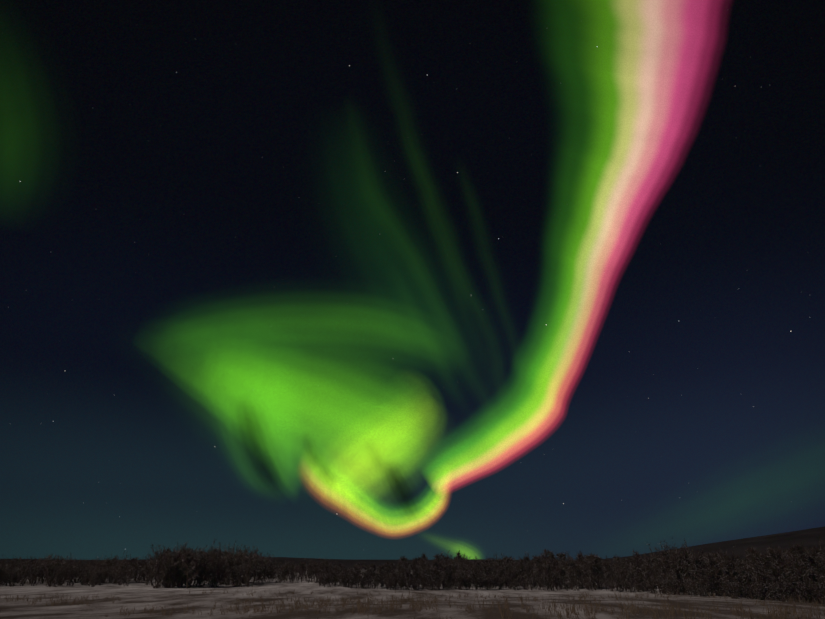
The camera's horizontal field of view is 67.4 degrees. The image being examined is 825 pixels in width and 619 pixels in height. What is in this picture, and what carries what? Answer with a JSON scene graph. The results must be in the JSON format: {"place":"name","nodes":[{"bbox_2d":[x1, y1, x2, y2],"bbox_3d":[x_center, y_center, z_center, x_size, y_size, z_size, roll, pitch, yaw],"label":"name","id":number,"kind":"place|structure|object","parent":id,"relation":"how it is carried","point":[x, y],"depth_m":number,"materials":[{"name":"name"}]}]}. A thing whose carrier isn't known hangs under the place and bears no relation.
{"place":"outdoors","nodes":[
{"label":"outdoors","id":0,"kind":"place"},
{"bbox_2d":[136,286,311,491],"bbox_3d":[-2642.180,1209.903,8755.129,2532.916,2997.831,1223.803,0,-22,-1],"label":"aurora","id":1,"kind":"object","parent":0,"point":[228,360],"depth_m":8887.50},
{"bbox_2d":[149,318,357,510],"bbox_3d":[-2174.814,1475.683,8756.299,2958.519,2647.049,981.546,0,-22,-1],"label":"aurora","id":2,"kind":"object","parent":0,"point":[247,414],"depth_m":8788.80},
{"bbox_2d":[215,388,299,511],"bbox_3d":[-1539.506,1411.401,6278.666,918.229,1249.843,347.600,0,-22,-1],"label":"aurora","id":3,"kind":"object","parent":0,"point":[256,446],"depth_m":6306.66},
{"bbox_2d":[183,312,426,519],"bbox_3d":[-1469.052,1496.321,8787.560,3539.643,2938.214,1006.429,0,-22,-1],"label":"aurora","id":4,"kind":"object","parent":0,"point":[302,416],"depth_m":8895.30},
{"bbox_2d":[193,284,433,483],"bbox_3d":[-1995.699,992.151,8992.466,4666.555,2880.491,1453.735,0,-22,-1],"label":"aurora","id":5,"kind":"object","parent":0,"point":[337,361],"depth_m":9441.51},
{"bbox_2d":[297,429,330,470],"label":"aurora","id":6,"kind":"object","parent":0,"point":[310,449],"depth_m":6525.58},
{"bbox_2d":[143,262,485,391],"bbox_3d":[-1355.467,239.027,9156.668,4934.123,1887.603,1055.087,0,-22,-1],"label":"aurora","id":7,"kind":"object","parent":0,"point":[340,317],"depth_m":9357.93},
{"bbox_2d":[312,450,338,493],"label":"aurora","id":8,"kind":"object","parent":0,"point":[324,473],"depth_m":6556.72},
{"bbox_2d":[296,431,444,531],"bbox_3d":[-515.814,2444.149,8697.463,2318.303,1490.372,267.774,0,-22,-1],"label":"aurora","id":9,"kind":"object","parent":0,"point":[361,497],"depth_m":8691.73},
{"bbox_2d":[359,436,394,475],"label":"aurora","id":10,"kind":"object","parent":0,"point":[377,458],"depth_m":6694.03},
{"bbox_2d":[310,388,458,480],"bbox_3d":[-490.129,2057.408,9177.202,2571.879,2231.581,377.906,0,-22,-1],"label":"aurora","id":11,"kind":"object","parent":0,"point":[379,424],"depth_m":9295.60},
{"bbox_2d":[371,456,429,519],"bbox_3d":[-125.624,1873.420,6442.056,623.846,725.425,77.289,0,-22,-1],"label":"aurora","id":12,"kind":"object","parent":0,"point":[399,487],"depth_m":6449.50},
{"bbox_2d":[367,368,444,478],"bbox_3d":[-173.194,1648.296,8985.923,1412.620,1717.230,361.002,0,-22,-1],"label":"aurora","id":13,"kind":"object","parent":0,"point":[401,423],"depth_m":9021.44},
{"bbox_2d":[0,526,824,618],"bbox_3d":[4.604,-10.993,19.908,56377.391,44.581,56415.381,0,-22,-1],"label":"snowy field","id":14,"kind":"structure","parent":0,"point":[137,595],"depth_m":48.99,"materials":[{"name":"grey snow"}]},
{"bbox_2d":[0,552,137,586],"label":"willow clump","id":15,"kind":"object","parent":14,"relation":"on","point":[49,568],"depth_m":123.92,"materials":[{"name":"brown plant"}]},
{"bbox_2d":[1,551,353,583],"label":"willow scrub","id":16,"kind":"object","parent":14,"relation":"on","point":[284,570],"depth_m":145.05,"materials":[{"name":"brown plant"}]},
{"bbox_2d":[135,538,272,588],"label":"willow clump","id":17,"kind":"object","parent":14,"relation":"on","point":[182,566],"depth_m":110.41,"materials":[{"name":"brown plant"}]},
{"bbox_2d":[0,588,824,618],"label":"dry grass tufts","id":18,"kind":"object","parent":14,"relation":"on","point":[363,609],"depth_m":28.04,"materials":[{"name":"brown plant"}]},
{"bbox_2d":[313,536,824,601],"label":"shelter belt trees","id":19,"kind":"object","parent":14,"relation":"on","point":[799,562],"depth_m":80.72,"materials":[{"name":"brown plant"}]},
{"bbox_2d":[317,565,824,603],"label":"bushes","id":20,"kind":"object","parent":14,"relation":"on","point":[807,589],"depth_m":74.17,"materials":[{"name":"brown plant"}]},
{"bbox_2d":[0,0,824,560],"label":"sky","id":21,"kind":"structure","parent":0,"point":[642,182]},
{"bbox_2d":[330,93,511,423],"bbox_3d":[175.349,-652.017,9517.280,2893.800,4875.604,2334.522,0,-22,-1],"label":"aurora","id":22,"kind":"object","parent":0,"point":[403,241],"depth_m":9847.55},
{"bbox_2d":[377,254,470,406],"bbox_3d":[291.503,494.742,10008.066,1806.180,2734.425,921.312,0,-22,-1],"label":"aurora","id":23,"kind":"object","parent":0,"point":[435,355],"depth_m":10096.21},
{"bbox_2d":[373,92,513,386],"bbox_3d":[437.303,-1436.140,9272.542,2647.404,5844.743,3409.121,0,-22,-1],"label":"aurora","id":24,"kind":"object","parent":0,"point":[440,237],"depth_m":9880.83},
{"bbox_2d":[415,194,500,386],"bbox_3d":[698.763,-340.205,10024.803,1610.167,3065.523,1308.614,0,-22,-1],"label":"aurora","id":25,"kind":"object","parent":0,"point":[461,288],"depth_m":10131.41},
{"bbox_2d":[417,319,538,497],"bbox_3d":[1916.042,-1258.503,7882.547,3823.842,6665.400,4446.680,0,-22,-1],"label":"aurora","id":26,"kind":"object","parent":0,"point":[483,421],"depth_m":8840.22},
{"bbox_2d":[457,207,525,375],"bbox_3d":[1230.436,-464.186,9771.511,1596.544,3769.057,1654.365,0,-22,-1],"label":"aurora","id":27,"kind":"object","parent":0,"point":[491,288],"depth_m":9972.77}
]}

